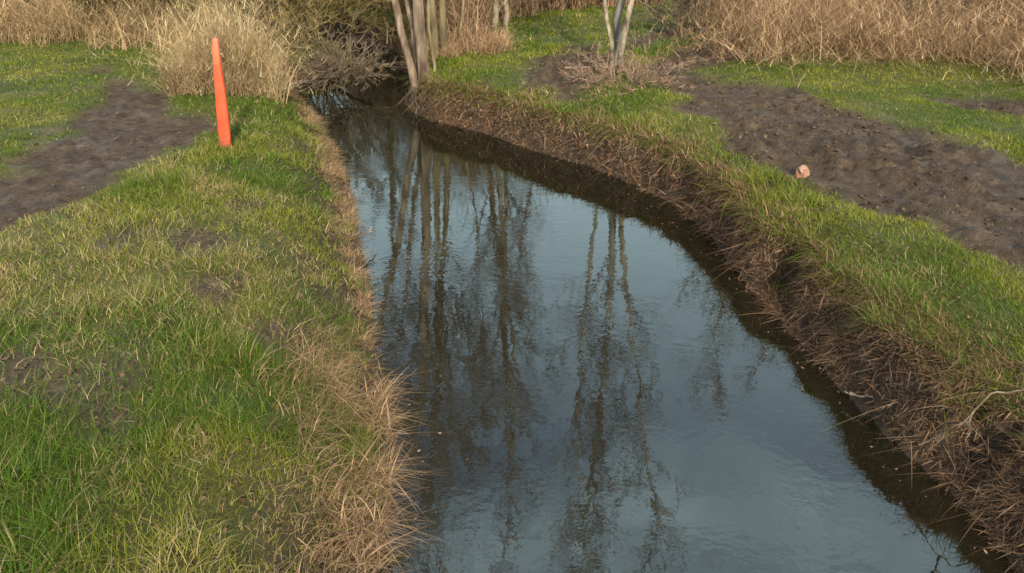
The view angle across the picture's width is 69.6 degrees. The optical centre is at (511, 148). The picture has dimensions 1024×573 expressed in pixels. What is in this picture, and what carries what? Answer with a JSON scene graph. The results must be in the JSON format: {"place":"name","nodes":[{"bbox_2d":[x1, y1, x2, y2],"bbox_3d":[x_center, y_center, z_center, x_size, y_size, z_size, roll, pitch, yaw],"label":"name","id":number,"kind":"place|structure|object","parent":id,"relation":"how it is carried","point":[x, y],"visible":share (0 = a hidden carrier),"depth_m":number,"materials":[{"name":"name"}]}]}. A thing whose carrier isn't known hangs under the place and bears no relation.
{"place":"outdoors","nodes":[
{"label":"outdoors","id":0,"kind":"place"},
{"bbox_2d":[0,0,1023,572],"bbox_3d":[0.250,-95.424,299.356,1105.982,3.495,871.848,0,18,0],"label":"ground","id":1,"kind":"structure","parent":0,"point":[132,106],"depth_m":6.30,"materials":[{"name":"green plant"}]},
{"bbox_2d":[23,0,167,34],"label":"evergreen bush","id":2,"kind":"object","parent":1,"relation":"on","point":[89,1],"visible":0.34,"depth_m":15.21,"materials":[{"name":"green plant"}]},
{"bbox_2d":[0,0,231,55],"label":"dead reeds","id":3,"kind":"object","parent":1,"relation":"on","point":[16,17],"visible":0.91,"depth_m":14.19,"materials":[{"name":"beige plant"}]},
{"bbox_2d":[1,0,291,24],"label":"bare scrub","id":4,"kind":"object","parent":1,"relation":"on","point":[178,8],"visible":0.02,"depth_m":17.54,"materials":[{"name":"brown plant"}]},
{"bbox_2d":[113,0,277,36],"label":"willow bush","id":5,"kind":"object","parent":1,"relation":"on","point":[165,3],"visible":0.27,"depth_m":14.69,"materials":[{"name":"brown plant"}]},
{"bbox_2d":[0,19,401,572],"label":"grass","id":6,"kind":"structure","parent":1,"relation":"on","point":[136,186],"depth_m":4.48,"materials":[{"name":"green plant"}]},
{"bbox_2d":[212,38,231,148],"bbox_3d":[-3.121,-0.465,7.909,0.135,1.452,0.065,0,18,0],"label":"marker post","id":7,"kind":"object","parent":1,"relation":"on","point":[223,125],"visible":0.9,"depth_m":7.86,"materials":[{"name":"orange plastic"}]},
{"bbox_2d":[196,133,252,152],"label":"grass","id":8,"kind":"structure","parent":1,"relation":"on","point":[234,143],"depth_m":8.04,"materials":[{"name":"green plant"}]},
{"bbox_2d":[76,0,393,103],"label":"dead grass clump","id":9,"kind":"object","parent":1,"relation":"on","point":[247,70],"visible":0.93,"depth_m":10.43,"materials":[{"name":"beige plant"}]},
{"bbox_2d":[143,0,449,58],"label":"willow bush","id":10,"kind":"object","parent":1,"relation":"on","point":[296,6],"visible":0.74,"depth_m":14.07,"materials":[{"name":"beige plant"}]},
{"bbox_2d":[278,7,407,98],"bbox_3d":[-2.787,-1.626,12.781,2.536,1.556,2.230,0,18,0],"label":"shoot tangle","id":11,"kind":"object","parent":1,"relation":"on","point":[337,69],"visible":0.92,"depth_m":12.70,"materials":[{"name":"brown plant"}]},
{"bbox_2d":[233,64,456,572],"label":"dry grass","id":12,"kind":"structure","parent":1,"relation":"on","point":[380,421],"depth_m":4.32,"materials":[{"name":"beige plant"}]},
{"bbox_2d":[347,226,374,237],"bbox_3d":[-1.400,0.797,6.942,0.085,0.153,0.455,6,19,18],"label":"dead twig","id":13,"kind":"object","parent":1,"relation":"on","point":[353,234],"visible":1,"depth_m":6.90,"materials":[{"name":"brown wood"}]},
{"bbox_2d":[376,55,404,66],"bbox_3d":[-2.479,-1.792,14.909,0.908,0.272,0.152,0,18,0],"label":"fallen log","id":14,"kind":"object","parent":1,"relation":"on","point":[392,64],"visible":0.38,"depth_m":14.89,"materials":[{"name":"wood"}]},
{"bbox_2d":[391,0,436,113],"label":"alder tree","id":15,"kind":"object","parent":1,"relation":"on","point":[419,45],"visible":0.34,"depth_m":11.84,"materials":[{"name":"grey plant"}]},
{"bbox_2d":[347,0,544,46],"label":"bare scrub","id":16,"kind":"object","parent":1,"relation":"on","point":[474,11],"visible":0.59,"depth_m":14.42,"materials":[{"name":"brown plant"}]},
{"bbox_2d":[430,0,464,58],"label":"alder tree","id":17,"kind":"object","parent":1,"relation":"on","point":[442,20],"visible":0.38,"depth_m":12.95,"materials":[{"name":"beige plant"}]},
{"bbox_2d":[399,14,525,72],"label":"dry grass","id":18,"kind":"structure","parent":1,"relation":"on","point":[494,42],"depth_m":13.31,"materials":[{"name":"beige plant"}]},
{"bbox_2d":[491,0,498,35],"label":"slim tree","id":19,"kind":"object","parent":1,"relation":"on","point":[495,11],"visible":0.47,"depth_m":14.27,"materials":[{"name":"beige plant"}]},
{"bbox_2d":[502,0,509,35],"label":"slim tree","id":20,"kind":"object","parent":1,"relation":"on","point":[506,17],"visible":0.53,"depth_m":14.58,"materials":[{"name":"beige plant"}]},
{"bbox_2d":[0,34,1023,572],"bbox_3d":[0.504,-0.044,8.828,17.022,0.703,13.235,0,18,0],"label":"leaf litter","id":21,"kind":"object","parent":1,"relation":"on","point":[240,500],"visible":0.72,"depth_m":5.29,"materials":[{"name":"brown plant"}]},
{"bbox_2d":[19,44,1023,252],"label":"mud crumbs","id":22,"kind":"object","parent":1,"relation":"on","point":[861,195],"visible":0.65,"depth_m":8.57,"materials":[{"name":"brown soil"}]},
{"bbox_2d":[565,65,603,68],"bbox_3d":[1.165,-1.313,11.777,0.631,0.097,0.059,4,18,12],"label":"dead twig","id":23,"kind":"object","parent":1,"relation":"on","point":[579,67],"visible":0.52,"depth_m":11.80,"materials":[{"name":"brown wood"}]},
{"bbox_2d":[512,0,665,18],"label":"bare scrub","id":24,"kind":"object","parent":1,"relation":"on","point":[551,4],"visible":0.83,"depth_m":18.77,"materials":[{"name":"brown plant"}]},
{"bbox_2d":[603,0,614,66],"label":"birch tree","id":25,"kind":"object","parent":1,"relation":"on","point":[609,33],"visible":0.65,"depth_m":11.56,"materials":[{"name":"beige plant"}]},
{"bbox_2d":[195,0,1023,422],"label":"grass","id":26,"kind":"structure","parent":1,"relation":"on","point":[815,200],"depth_m":8.63,"materials":[{"name":"green plant"}]},
{"bbox_2d":[208,8,1023,572],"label":"stream bank","id":27,"kind":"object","parent":1,"relation":"on","point":[734,188],"visible":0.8,"depth_m":5.58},
{"bbox_2d":[613,0,625,64],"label":"birch tree","id":28,"kind":"object","parent":1,"relation":"on","point":[617,18],"visible":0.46,"depth_m":11.79,"materials":[{"name":"grey plant"}]},
{"bbox_2d":[615,0,634,72],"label":"birch tree","id":29,"kind":"object","parent":1,"relation":"on","point":[625,27],"visible":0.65,"depth_m":11.42,"materials":[{"name":"beige plant"}]},
{"bbox_2d":[558,30,707,101],"bbox_3d":[1.762,-1.218,10.981,2.139,1.076,2.556,0,18,0],"label":"bramble","id":30,"kind":"object","parent":1,"relation":"on","point":[607,74],"visible":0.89,"depth_m":10.87,"materials":[{"name":"brown plant"}]},
{"bbox_2d":[630,0,774,39],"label":"thorn bush","id":31,"kind":"object","parent":1,"relation":"on","point":[683,6],"visible":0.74,"depth_m":14.86,"materials":[{"name":"brown plant"}]},
{"bbox_2d":[795,165,809,177],"bbox_3d":[2.877,0.261,7.292,0.148,0.222,0.102,-12,22,-33],"label":"rock","id":32,"kind":"object","parent":1,"relation":"on","point":[803,171],"visible":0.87,"depth_m":7.25,"materials":[{"name":"beige stone"}]},
{"bbox_2d":[592,0,1023,111],"bbox_3d":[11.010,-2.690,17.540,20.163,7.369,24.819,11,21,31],"label":"dead reeds","id":33,"kind":"object","parent":1,"relation":"on","point":[804,19],"visible":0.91,"depth_m":12.79,"materials":[{"name":"beige plant"}]},
{"bbox_2d":[678,0,1021,28],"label":"bare scrub","id":34,"kind":"object","parent":1,"relation":"on","point":[810,6],"visible":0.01,"depth_m":16.38,"materials":[{"name":"brown plant"}]},
{"bbox_2d":[844,391,872,397],"bbox_3d":[2.339,1.567,4.733,0.372,0.164,0.078,12,21,32],"label":"dead twig","id":35,"kind":"object","parent":1,"relation":"on","point":[854,394],"visible":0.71,"depth_m":4.79,"materials":[{"name":"brown wood"}]},
{"bbox_2d":[900,0,1023,40],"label":"thorn bush","id":36,"kind":"object","parent":1,"relation":"on","point":[925,1],"visible":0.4,"depth_m":13.86,"materials":[{"name":"brown plant"}]},
{"bbox_2d":[918,389,1023,448],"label":"dead twig","id":37,"kind":"object","parent":1,"relation":"on","point":[969,417],"visible":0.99,"depth_m":4.01,"materials":[{"name":"wood"}]},
{"bbox_2d":[287,38,1017,572],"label":"water","id":38,"kind":"structure","parent":0,"point":[599,370],"depth_m":4.97,"materials":[{"name":"grey liquid"}]},
{"bbox_2d":[287,68,352,86],"bbox_3d":[-3.611,-1.370,13.867,1.371,0.368,0.573,-11,21,-30],"label":"fallen branch","id":39,"kind":"object","parent":38,"relation":"on","point":[300,81],"visible":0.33,"depth_m":13.70,"materials":[{"name":"brown wood"}]},
{"bbox_2d":[315,47,387,78],"bbox_3d":[-2.916,-1.625,13.876,1.794,0.803,0.630,10,20,27],"label":"fallen branch","id":40,"kind":"object","parent":38,"relation":"in","point":[384,50],"visible":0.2,"depth_m":13.28,"materials":[{"name":"wood"}]},
{"bbox_2d":[311,101,1000,553],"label":"floating leaves","id":41,"kind":"object","parent":38,"relation":"on","point":[467,459],"visible":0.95,"depth_m":5.12,"materials":[{"name":"brown plant"}]}
]}

